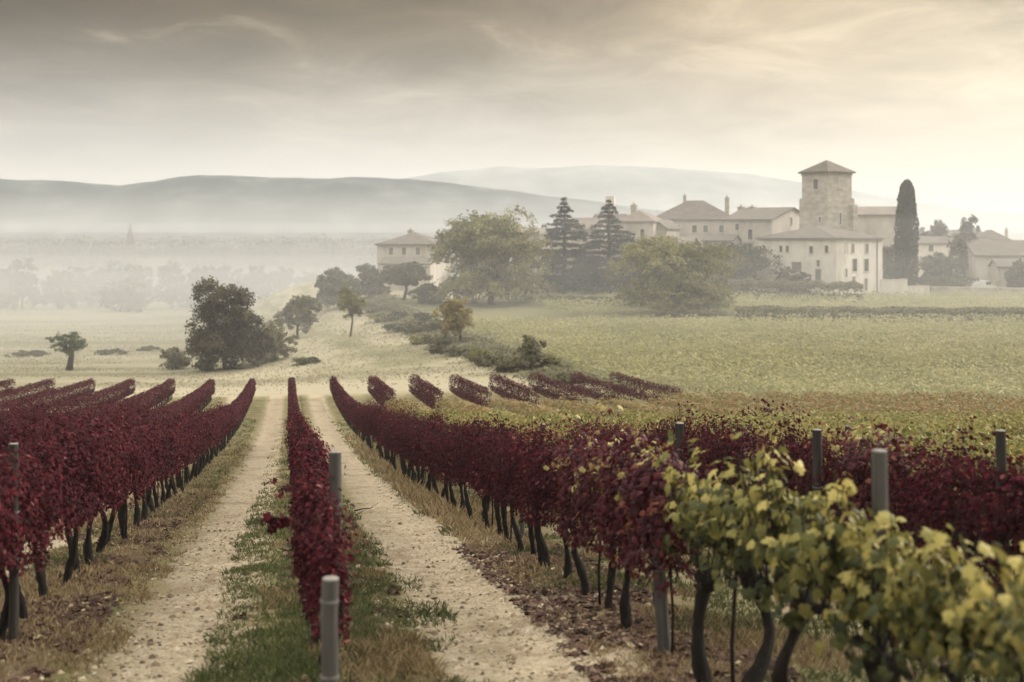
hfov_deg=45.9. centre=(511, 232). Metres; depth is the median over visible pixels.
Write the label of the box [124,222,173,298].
village church
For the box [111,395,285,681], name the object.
dirt track
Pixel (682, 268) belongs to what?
broadleaf tree
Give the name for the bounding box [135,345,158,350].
scrub
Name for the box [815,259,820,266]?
window
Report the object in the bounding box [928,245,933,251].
window
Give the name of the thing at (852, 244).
window
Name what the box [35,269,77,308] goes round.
misty tree
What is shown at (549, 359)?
bush
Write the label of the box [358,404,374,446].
grapevine
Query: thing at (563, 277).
cedar tree
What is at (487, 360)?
hedge shrub
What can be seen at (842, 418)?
grapevine
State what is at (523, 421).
grapevine
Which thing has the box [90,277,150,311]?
misty tree
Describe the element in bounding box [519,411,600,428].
grapevine
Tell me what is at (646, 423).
grapevine
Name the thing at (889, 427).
grapevine
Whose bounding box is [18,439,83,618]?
grapevine
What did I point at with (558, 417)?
grapevine
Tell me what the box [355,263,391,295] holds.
bush
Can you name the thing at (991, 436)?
grapevine
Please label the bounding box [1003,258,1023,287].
bush
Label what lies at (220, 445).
grapevine
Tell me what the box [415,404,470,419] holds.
grapevine
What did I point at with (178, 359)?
bush
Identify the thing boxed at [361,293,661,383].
undergrowth
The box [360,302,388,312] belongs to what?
hedge shrub
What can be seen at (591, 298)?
hedge
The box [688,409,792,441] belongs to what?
grapevine
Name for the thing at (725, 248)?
broadleaf tree
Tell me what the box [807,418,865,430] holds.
grapevine
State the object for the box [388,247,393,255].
window
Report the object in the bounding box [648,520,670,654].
vineyard post
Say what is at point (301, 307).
broadleaf tree
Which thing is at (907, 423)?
grapevine
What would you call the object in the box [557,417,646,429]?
grapevine
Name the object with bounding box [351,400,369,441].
grapevine
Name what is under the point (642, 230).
window
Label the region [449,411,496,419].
grapevine
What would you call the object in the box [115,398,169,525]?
grapevine
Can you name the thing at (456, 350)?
hedge shrub
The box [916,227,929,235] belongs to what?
broadleaf tree
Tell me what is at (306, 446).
grapevine
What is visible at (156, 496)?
grapevine
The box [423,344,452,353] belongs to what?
hedge shrub
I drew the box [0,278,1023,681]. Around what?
ground
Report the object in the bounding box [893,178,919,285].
cypress tree
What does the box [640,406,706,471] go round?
grapevine
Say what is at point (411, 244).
farmhouse
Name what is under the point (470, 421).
grapevine
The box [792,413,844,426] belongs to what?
grapevine
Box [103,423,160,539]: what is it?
grapevine
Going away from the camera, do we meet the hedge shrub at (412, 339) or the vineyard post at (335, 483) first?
the vineyard post at (335, 483)
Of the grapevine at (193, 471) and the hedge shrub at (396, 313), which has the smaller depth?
the grapevine at (193, 471)
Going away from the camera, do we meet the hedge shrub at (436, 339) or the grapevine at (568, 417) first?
the grapevine at (568, 417)
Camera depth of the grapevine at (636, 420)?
41.70 m
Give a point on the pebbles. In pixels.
(457, 667)
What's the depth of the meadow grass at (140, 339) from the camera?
133.32 m
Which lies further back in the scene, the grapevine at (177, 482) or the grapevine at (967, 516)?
the grapevine at (177, 482)
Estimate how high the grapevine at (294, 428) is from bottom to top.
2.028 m
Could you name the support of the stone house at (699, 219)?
on the ground at (82, 316)
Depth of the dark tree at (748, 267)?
194.71 m
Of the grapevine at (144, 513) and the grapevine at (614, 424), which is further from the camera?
the grapevine at (614, 424)
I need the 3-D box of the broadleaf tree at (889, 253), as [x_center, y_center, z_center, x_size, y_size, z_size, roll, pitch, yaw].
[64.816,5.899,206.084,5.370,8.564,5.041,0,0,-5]
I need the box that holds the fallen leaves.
[0,471,1018,681]
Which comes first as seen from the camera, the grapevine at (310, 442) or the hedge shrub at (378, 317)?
the grapevine at (310, 442)
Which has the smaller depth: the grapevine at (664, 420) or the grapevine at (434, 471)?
the grapevine at (434, 471)
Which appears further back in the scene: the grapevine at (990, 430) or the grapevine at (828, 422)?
the grapevine at (828, 422)
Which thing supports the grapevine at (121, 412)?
on the ground at (82, 316)
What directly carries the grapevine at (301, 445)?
on the ground at (82, 316)
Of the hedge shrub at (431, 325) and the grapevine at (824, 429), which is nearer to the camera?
the grapevine at (824, 429)
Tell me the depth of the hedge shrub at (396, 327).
143.29 m
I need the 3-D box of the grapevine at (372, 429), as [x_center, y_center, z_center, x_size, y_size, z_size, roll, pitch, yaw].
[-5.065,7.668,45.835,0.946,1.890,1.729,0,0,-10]
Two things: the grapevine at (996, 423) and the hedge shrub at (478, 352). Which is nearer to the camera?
the grapevine at (996, 423)
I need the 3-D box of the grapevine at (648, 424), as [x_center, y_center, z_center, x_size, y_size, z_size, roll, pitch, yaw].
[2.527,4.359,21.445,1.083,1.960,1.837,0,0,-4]
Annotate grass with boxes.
[0,280,590,395]
[0,418,1021,681]
[0,433,1020,681]
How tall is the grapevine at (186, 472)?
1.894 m
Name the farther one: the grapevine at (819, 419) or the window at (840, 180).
the window at (840, 180)
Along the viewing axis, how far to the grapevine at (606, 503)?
12.05 m
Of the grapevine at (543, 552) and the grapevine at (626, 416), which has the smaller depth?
the grapevine at (543, 552)
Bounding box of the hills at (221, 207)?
[0,175,664,262]
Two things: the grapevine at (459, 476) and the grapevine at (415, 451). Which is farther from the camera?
the grapevine at (415, 451)
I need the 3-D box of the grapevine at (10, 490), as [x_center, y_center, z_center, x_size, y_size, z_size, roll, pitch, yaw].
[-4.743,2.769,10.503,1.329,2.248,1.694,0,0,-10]
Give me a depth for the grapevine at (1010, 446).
21.89 m
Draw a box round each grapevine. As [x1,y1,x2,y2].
[0,403,27,430]
[0,403,90,596]
[0,406,23,432]
[0,409,26,466]
[0,418,29,463]
[0,436,49,577]
[0,437,67,639]
[5,409,47,454]
[13,396,38,425]
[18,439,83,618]
[20,400,44,423]
[20,413,117,584]
[21,419,69,439]
[23,399,53,423]
[26,417,128,571]
[31,412,71,440]
[32,417,56,451]
[49,406,137,562]
[51,405,86,439]
[62,404,92,427]
[67,407,101,426]
[71,413,142,552]
[99,401,128,430]
[99,411,142,544]
[102,407,156,528]
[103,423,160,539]
[106,399,134,424]
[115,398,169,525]
[125,395,148,421]
[128,419,171,520]
[129,408,178,505]
[136,400,194,513]
[139,404,185,508]
[160,407,198,493]
[160,430,184,504]
[163,415,190,499]
[164,421,196,497]
[167,408,200,487]
[174,414,204,483]
[178,422,202,491]
[179,407,209,478]
[184,408,211,477]
[184,419,202,484]
[190,400,221,467]
[192,411,221,472]
[196,414,216,474]
[201,410,220,466]
[202,402,227,460]
[205,404,228,452]
[206,409,226,463]
[211,408,232,452]
[212,403,236,450]
[214,411,230,456]
[216,397,239,448]
[217,406,234,451]
[263,447,337,620]
[280,416,310,439]
[284,418,303,483]
[284,427,345,514]
[285,414,309,428]
[285,417,313,500]
[285,418,303,482]
[286,408,310,426]
[286,409,296,431]
[287,415,310,446]
[288,443,345,582]
[289,428,319,451]
[291,483,352,644]
[293,498,367,671]
[294,432,328,509]
[303,433,333,496]
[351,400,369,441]
[355,400,376,443]
[356,401,389,451]
[357,398,381,444]
[357,402,375,446]
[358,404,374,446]
[361,406,382,442]
[362,401,372,450]
[367,415,375,442]
[368,401,390,457]
[370,411,387,459]
[374,409,391,458]
[374,414,389,461]
[376,403,398,464]
[377,415,387,461]
[380,413,399,469]
[381,409,401,463]
[384,412,411,462]
[388,400,418,474]
[389,409,412,475]
[395,405,424,481]
[399,401,450,491]
[399,411,421,483]
[400,417,425,482]
[402,412,442,485]
[402,415,441,495]
[409,407,502,418]
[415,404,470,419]
[419,409,453,496]
[420,426,450,498]
[423,425,458,503]
[424,412,501,419]
[433,412,510,423]
[434,420,460,507]
[436,420,471,511]
[440,412,506,521]
[444,412,498,424]
[444,416,498,517]
[445,413,512,433]
[447,408,523,425]
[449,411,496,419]
[458,423,504,530]
[467,414,525,536]
[468,412,553,431]
[471,420,530,541]
[476,426,538,551]
[484,415,563,434]
[490,413,572,436]
[493,412,592,566]
[496,416,558,555]
[511,423,589,441]
[512,412,603,424]
[515,433,587,579]
[516,402,588,425]
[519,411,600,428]
[519,422,626,444]
[521,409,618,425]
[526,412,619,595]
[543,408,614,429]
[552,430,656,608]
[554,417,604,452]
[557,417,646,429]
[558,402,673,629]
[560,418,640,431]
[572,414,612,451]
[588,420,623,467]
[594,438,717,654]
[595,413,656,456]
[604,404,664,424]
[605,417,660,432]
[607,411,669,427]
[609,425,654,457]
[621,416,709,427]
[625,414,692,428]
[629,419,670,494]
[632,416,725,433]
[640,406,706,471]
[648,419,750,493]
[650,401,739,483]
[650,413,759,681]
[660,429,825,681]
[673,414,735,432]
[679,409,740,547]
[685,419,763,433]
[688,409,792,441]
[693,406,763,422]
[696,404,783,488]
[705,424,836,485]
[707,413,778,426]
[710,443,914,681]
[717,417,827,447]
[727,425,808,495]
[732,412,818,428]
[747,422,884,438]
[753,398,855,518]
[758,420,855,437]
[759,412,831,431]
[769,411,863,431]
[773,420,969,443]
[784,426,941,532]
[788,436,873,578]
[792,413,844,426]
[801,412,884,426]
[805,412,851,424]
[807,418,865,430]
[807,423,991,531]
[809,423,891,434]
[809,435,1016,533]
[811,417,959,548]
[817,465,994,681]
[825,410,881,427]
[827,415,904,433]
[842,419,973,448]
[843,417,919,430]
[844,417,928,430]
[849,422,1007,441]
[849,426,1009,576]
[858,412,958,442]
[858,422,972,447]
[862,443,1018,551]
[863,494,1023,681]
[864,419,936,435]
[891,419,1006,445]
[897,411,962,433]
[901,415,951,426]
[902,429,1023,454]
[904,439,1023,566]
[905,419,969,431]
[912,422,1023,463]
[915,405,1023,604]
[916,426,989,453]
[921,424,1019,449]
[929,410,1011,438]
[929,412,1015,433]
[933,420,1018,441]
[953,440,1022,468]
[956,415,1020,432]
[963,406,1023,438]
[968,423,1023,445]
[973,462,1023,579]
[978,545,1023,681]
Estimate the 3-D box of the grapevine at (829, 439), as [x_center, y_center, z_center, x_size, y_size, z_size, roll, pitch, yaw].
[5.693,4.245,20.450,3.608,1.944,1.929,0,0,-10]
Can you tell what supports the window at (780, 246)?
in the stone house at (826, 254)
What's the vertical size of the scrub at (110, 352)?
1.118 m
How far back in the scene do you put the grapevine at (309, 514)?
11.16 m
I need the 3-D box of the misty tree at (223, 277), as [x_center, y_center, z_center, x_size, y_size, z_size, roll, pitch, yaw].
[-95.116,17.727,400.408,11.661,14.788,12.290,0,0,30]
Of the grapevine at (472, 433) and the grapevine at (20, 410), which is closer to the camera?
the grapevine at (472, 433)
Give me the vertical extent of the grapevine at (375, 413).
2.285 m
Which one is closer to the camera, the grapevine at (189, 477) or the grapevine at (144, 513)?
the grapevine at (144, 513)
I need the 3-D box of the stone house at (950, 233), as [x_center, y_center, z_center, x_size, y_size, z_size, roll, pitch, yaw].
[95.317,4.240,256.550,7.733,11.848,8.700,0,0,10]
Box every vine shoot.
[260,512,295,534]
[268,477,295,495]
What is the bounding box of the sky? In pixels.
[0,0,1023,212]
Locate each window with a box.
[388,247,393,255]
[401,247,406,255]
[415,247,420,255]
[639,228,644,236]
[691,225,697,232]
[702,225,708,232]
[718,225,723,232]
[734,223,739,230]
[747,229,752,239]
[779,245,782,252]
[785,245,789,252]
[791,261,801,272]
[808,246,813,253]
[812,178,818,189]
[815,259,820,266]
[824,245,828,253]
[838,177,843,188]
[839,212,841,224]
[851,243,854,253]
[852,258,857,271]
[864,258,868,271]
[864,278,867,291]
[865,243,868,253]
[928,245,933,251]
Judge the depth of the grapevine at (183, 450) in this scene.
28.50 m
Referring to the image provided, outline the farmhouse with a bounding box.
[375,228,451,286]
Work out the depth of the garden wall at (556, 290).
199.80 m
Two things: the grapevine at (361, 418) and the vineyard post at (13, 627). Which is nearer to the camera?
the vineyard post at (13, 627)
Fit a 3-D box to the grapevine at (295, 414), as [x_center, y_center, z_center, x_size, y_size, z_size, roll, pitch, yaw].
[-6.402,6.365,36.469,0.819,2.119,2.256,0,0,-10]
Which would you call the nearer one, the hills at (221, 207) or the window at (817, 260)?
the window at (817, 260)
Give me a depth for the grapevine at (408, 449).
31.90 m
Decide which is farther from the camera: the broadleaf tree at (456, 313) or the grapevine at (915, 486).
the broadleaf tree at (456, 313)
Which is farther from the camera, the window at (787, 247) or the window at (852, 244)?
the window at (787, 247)
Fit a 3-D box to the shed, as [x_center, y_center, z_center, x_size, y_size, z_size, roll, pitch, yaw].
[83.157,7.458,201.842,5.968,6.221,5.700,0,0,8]
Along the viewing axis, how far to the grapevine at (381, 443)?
40.90 m
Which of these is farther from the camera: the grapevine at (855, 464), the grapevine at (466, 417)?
the grapevine at (466, 417)
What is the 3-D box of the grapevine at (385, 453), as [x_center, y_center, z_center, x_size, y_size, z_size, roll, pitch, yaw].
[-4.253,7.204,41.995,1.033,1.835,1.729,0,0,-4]
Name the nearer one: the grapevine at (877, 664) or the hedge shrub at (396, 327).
the grapevine at (877, 664)
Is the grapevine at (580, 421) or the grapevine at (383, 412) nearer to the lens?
the grapevine at (580, 421)
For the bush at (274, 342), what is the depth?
130.75 m
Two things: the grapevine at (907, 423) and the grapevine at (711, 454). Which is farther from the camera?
the grapevine at (907, 423)
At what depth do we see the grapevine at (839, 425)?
34.00 m
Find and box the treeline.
[0,233,472,293]
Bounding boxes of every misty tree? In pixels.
[0,264,16,308]
[1,257,42,308]
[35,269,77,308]
[66,266,110,306]
[87,261,129,306]
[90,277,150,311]
[120,262,156,307]
[152,260,194,308]
[183,265,218,307]
[213,264,242,301]
[234,264,271,300]
[293,271,323,284]
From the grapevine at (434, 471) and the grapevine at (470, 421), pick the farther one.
the grapevine at (470, 421)
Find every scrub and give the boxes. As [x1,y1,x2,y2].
[4,350,51,357]
[93,347,129,354]
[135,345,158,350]
[198,364,214,371]
[291,356,323,365]
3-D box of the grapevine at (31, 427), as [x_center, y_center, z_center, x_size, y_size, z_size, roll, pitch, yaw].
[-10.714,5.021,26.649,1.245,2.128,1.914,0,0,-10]
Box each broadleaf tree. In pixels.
[45,331,87,369]
[180,275,268,370]
[273,293,322,336]
[314,266,361,308]
[333,286,368,336]
[378,261,433,299]
[428,204,554,304]
[432,297,473,340]
[602,233,742,313]
[712,241,739,276]
[883,243,899,278]
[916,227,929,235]
[928,219,947,236]
[948,231,977,276]
[958,214,980,238]
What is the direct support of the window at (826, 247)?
in the stone house at (826, 254)
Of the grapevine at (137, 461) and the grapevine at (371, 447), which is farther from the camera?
the grapevine at (371, 447)
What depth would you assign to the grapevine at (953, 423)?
36.45 m
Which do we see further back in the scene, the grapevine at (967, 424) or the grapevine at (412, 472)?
the grapevine at (967, 424)
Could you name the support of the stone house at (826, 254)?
on the ground at (82, 316)
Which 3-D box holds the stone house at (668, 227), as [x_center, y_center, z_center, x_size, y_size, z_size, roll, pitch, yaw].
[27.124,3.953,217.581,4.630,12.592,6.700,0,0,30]
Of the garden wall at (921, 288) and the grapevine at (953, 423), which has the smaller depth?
the grapevine at (953, 423)
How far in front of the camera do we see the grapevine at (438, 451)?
25.92 m
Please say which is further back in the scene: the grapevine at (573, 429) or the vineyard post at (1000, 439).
the grapevine at (573, 429)
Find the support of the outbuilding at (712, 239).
on the ground at (82, 316)
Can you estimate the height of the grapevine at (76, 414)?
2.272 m
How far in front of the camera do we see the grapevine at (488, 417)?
41.81 m
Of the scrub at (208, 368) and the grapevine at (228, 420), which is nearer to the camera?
the grapevine at (228, 420)
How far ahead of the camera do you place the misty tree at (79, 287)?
401.10 m
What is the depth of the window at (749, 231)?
210.36 m
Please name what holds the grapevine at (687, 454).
on the ground at (82, 316)
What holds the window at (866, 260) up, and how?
in the stone house at (826, 254)
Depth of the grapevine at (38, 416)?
42.11 m
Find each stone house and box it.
[514,228,567,280]
[568,218,607,267]
[593,196,627,257]
[616,203,662,286]
[657,194,729,251]
[657,219,681,235]
[721,205,798,288]
[755,226,885,295]
[858,206,898,279]
[911,236,948,276]
[945,230,981,238]
[946,239,990,272]
[976,227,1010,239]
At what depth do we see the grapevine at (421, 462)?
28.94 m
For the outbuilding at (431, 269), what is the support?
on the ground at (82, 316)
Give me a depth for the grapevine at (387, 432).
39.17 m
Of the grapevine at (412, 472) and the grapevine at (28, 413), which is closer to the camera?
the grapevine at (412, 472)
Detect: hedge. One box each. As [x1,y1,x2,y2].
[548,295,641,306]
[728,277,863,302]
[734,305,1023,322]
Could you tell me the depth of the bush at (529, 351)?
107.24 m
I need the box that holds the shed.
[988,259,1023,286]
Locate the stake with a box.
[520,512,524,537]
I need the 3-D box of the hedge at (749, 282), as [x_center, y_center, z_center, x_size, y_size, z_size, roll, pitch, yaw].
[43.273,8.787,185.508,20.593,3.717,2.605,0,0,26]
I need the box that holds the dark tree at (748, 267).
[707,242,783,291]
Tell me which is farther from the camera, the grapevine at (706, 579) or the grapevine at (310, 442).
the grapevine at (310, 442)
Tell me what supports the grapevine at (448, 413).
on the ground at (82, 316)
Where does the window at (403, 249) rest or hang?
in the farmhouse
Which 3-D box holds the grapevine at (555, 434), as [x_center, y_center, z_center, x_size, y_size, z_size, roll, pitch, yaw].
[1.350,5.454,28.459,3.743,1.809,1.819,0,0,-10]
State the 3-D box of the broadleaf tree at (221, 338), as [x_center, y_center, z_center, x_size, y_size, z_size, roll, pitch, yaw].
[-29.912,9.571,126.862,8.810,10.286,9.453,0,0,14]
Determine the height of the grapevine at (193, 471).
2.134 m
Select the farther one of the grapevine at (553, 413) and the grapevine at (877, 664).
the grapevine at (553, 413)
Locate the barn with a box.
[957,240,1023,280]
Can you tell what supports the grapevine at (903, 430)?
on the ground at (82, 316)
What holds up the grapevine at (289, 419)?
on the ground at (82, 316)
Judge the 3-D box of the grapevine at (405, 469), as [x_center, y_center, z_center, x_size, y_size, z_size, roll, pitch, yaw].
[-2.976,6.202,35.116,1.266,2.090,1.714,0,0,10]
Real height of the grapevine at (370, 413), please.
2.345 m
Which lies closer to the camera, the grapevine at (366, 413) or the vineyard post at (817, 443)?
the vineyard post at (817, 443)
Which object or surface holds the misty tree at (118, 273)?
on the ground at (82, 316)
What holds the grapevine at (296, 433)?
on the ground at (82, 316)
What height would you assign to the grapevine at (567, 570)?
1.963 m
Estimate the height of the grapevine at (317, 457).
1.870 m
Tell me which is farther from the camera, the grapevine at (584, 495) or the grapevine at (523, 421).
the grapevine at (523, 421)
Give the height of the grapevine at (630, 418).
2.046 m
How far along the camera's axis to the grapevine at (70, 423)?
31.63 m
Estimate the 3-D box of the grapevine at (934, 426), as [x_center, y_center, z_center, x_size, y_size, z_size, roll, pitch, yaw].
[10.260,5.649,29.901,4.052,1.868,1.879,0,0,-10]
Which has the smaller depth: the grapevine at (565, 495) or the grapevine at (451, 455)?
the grapevine at (565, 495)
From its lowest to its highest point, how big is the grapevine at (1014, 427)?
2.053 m
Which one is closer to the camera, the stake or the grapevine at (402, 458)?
the stake
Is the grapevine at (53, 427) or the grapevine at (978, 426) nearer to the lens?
the grapevine at (53, 427)
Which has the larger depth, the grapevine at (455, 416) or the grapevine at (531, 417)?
the grapevine at (455, 416)
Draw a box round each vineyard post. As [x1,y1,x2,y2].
[8,443,19,639]
[320,576,338,681]
[329,450,341,535]
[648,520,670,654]
[675,422,684,474]
[812,429,821,585]
[871,449,888,652]
[995,429,1006,611]
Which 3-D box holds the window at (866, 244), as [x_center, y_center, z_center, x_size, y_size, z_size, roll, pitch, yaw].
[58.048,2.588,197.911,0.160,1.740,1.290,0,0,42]
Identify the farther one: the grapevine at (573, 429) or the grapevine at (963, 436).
the grapevine at (573, 429)
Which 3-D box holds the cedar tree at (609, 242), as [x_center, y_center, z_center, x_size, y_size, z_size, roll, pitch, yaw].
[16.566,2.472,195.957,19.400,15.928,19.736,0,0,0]
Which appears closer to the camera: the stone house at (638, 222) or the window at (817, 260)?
the window at (817, 260)
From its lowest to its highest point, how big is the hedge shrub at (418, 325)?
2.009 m
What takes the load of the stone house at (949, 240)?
on the ground at (82, 316)
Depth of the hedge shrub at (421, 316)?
148.98 m
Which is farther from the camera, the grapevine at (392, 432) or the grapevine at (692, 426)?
the grapevine at (392, 432)
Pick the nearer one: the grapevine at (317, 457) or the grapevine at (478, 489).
the grapevine at (317, 457)
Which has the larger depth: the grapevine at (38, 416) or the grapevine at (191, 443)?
the grapevine at (38, 416)
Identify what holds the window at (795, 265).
in the stone house at (826, 254)
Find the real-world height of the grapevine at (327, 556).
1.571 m
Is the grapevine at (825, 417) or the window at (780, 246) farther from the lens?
the window at (780, 246)
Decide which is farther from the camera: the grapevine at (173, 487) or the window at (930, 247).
the window at (930, 247)
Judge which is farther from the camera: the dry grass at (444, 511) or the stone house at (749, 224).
the stone house at (749, 224)
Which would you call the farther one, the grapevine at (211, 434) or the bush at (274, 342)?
the bush at (274, 342)
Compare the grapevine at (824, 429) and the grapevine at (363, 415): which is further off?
the grapevine at (363, 415)
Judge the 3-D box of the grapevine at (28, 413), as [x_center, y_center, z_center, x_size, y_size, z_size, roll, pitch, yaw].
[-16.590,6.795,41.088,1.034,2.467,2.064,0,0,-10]
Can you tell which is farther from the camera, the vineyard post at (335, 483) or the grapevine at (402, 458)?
the grapevine at (402, 458)
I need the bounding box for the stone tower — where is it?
[798,160,857,231]
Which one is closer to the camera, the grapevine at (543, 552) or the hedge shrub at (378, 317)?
the grapevine at (543, 552)
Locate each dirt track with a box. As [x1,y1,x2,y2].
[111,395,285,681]
[300,394,583,681]
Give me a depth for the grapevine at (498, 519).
19.98 m
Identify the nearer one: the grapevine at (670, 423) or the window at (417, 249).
the grapevine at (670, 423)
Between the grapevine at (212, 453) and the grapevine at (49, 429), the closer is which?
the grapevine at (49, 429)
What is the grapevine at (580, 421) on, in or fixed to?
on the ground at (82, 316)
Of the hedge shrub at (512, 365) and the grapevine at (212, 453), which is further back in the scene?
the hedge shrub at (512, 365)
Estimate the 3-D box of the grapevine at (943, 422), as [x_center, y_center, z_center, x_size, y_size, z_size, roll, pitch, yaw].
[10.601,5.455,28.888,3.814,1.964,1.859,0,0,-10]
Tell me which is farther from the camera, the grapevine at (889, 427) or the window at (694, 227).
the window at (694, 227)
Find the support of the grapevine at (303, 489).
on the ground at (82, 316)
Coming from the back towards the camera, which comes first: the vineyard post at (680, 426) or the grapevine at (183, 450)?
the grapevine at (183, 450)
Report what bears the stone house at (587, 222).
on the ground at (82, 316)
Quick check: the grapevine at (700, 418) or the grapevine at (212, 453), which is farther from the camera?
the grapevine at (212, 453)
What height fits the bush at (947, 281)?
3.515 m
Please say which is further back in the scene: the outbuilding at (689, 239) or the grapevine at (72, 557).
the outbuilding at (689, 239)
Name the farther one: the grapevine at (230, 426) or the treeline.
the treeline
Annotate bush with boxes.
[158,346,192,368]
[252,319,299,362]
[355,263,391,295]
[406,282,445,303]
[512,335,547,369]
[536,353,562,366]
[773,266,811,293]
[916,251,946,287]
[922,254,958,288]
[923,275,978,292]
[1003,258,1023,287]
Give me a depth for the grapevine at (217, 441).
41.60 m
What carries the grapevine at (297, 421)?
on the ground at (82, 316)
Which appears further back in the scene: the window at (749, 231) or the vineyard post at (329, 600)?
the window at (749, 231)
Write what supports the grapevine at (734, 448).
on the ground at (82, 316)
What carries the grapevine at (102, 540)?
on the ground at (82, 316)
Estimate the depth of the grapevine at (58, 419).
30.67 m
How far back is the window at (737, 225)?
211.75 m
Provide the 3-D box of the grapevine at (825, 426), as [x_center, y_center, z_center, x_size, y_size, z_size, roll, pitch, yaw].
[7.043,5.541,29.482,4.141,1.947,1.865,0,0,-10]
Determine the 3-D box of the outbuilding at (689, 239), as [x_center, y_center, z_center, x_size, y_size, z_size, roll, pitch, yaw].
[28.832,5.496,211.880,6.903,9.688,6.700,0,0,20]
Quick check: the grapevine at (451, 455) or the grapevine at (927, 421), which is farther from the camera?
the grapevine at (927, 421)
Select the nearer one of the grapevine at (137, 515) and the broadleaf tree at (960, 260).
the grapevine at (137, 515)
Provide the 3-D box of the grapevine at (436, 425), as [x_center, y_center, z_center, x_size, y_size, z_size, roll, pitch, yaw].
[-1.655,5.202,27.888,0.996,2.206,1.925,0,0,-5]
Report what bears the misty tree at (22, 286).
on the ground at (82, 316)
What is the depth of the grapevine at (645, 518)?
10.85 m
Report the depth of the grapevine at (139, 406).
46.89 m
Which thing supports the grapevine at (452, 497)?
on the ground at (82, 316)
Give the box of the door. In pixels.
[814,268,821,279]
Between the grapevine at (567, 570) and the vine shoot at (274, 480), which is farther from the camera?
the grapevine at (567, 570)
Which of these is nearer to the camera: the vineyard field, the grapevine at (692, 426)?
the grapevine at (692, 426)
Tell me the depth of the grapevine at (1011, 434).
31.94 m
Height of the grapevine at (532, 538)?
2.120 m
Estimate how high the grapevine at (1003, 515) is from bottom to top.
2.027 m
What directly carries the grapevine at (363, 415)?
on the ground at (82, 316)
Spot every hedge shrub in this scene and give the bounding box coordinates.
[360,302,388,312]
[367,313,388,322]
[381,322,406,331]
[383,305,408,320]
[400,319,427,332]
[408,333,432,343]
[412,312,439,321]
[422,334,452,345]
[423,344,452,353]
[425,320,441,331]
[441,345,480,356]
[464,349,491,359]
[470,354,504,365]
[495,358,525,372]
[555,372,577,383]
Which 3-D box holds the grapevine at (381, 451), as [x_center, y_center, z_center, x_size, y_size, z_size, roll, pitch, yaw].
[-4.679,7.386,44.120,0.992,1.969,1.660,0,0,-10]
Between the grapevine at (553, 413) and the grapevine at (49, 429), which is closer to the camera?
the grapevine at (49, 429)
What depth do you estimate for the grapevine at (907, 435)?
19.94 m
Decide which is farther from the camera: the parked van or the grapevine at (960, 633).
the parked van
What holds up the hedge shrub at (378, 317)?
on the ground at (82, 316)
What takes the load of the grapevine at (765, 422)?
on the ground at (82, 316)
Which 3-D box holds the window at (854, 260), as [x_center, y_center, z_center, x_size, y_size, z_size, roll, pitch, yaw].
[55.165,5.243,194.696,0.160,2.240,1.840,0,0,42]
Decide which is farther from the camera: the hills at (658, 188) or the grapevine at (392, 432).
the hills at (658, 188)
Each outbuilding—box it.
[378,258,439,289]
[656,236,699,247]
[701,234,741,289]
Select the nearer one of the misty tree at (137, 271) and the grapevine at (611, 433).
the grapevine at (611, 433)
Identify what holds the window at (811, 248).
in the stone house at (826, 254)
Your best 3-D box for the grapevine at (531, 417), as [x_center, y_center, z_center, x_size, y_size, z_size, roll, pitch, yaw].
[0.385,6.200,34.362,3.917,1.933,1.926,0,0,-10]
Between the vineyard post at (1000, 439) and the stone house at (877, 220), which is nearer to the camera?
the vineyard post at (1000, 439)
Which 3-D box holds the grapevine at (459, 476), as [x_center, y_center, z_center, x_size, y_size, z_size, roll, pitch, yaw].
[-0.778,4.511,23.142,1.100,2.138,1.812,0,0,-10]
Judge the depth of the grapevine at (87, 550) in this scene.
16.65 m
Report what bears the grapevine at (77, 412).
on the ground at (82, 316)
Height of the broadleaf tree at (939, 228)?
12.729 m
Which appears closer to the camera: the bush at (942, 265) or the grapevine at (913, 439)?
the grapevine at (913, 439)
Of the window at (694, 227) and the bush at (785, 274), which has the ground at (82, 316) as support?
the bush at (785, 274)
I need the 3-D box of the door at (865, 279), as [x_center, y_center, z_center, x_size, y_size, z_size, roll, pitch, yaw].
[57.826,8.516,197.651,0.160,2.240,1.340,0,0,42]
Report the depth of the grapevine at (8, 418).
38.10 m
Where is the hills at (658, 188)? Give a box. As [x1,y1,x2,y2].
[402,165,1023,239]
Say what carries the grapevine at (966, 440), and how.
on the ground at (82, 316)
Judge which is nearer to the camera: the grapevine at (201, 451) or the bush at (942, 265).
the grapevine at (201, 451)
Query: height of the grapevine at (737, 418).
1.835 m
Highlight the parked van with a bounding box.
[966,280,996,286]
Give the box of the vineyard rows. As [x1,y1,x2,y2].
[0,371,1023,442]
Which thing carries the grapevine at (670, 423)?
on the ground at (82, 316)
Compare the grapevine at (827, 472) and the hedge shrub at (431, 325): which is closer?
the grapevine at (827, 472)
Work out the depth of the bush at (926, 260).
210.97 m
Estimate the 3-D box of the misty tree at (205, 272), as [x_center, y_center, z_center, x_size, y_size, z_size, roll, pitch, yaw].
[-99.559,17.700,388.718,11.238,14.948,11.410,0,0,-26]
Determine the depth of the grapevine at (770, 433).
23.45 m
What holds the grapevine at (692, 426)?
on the ground at (82, 316)
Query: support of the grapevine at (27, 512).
on the ground at (82, 316)
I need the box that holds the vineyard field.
[441,290,1023,402]
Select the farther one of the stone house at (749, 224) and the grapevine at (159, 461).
the stone house at (749, 224)
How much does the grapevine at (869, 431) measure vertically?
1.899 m
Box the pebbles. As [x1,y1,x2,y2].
[0,483,946,681]
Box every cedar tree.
[520,197,613,295]
[558,200,658,294]
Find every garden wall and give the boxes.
[538,268,639,292]
[880,279,907,298]
[907,285,929,297]
[931,286,1023,295]
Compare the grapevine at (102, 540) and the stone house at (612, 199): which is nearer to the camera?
the grapevine at (102, 540)

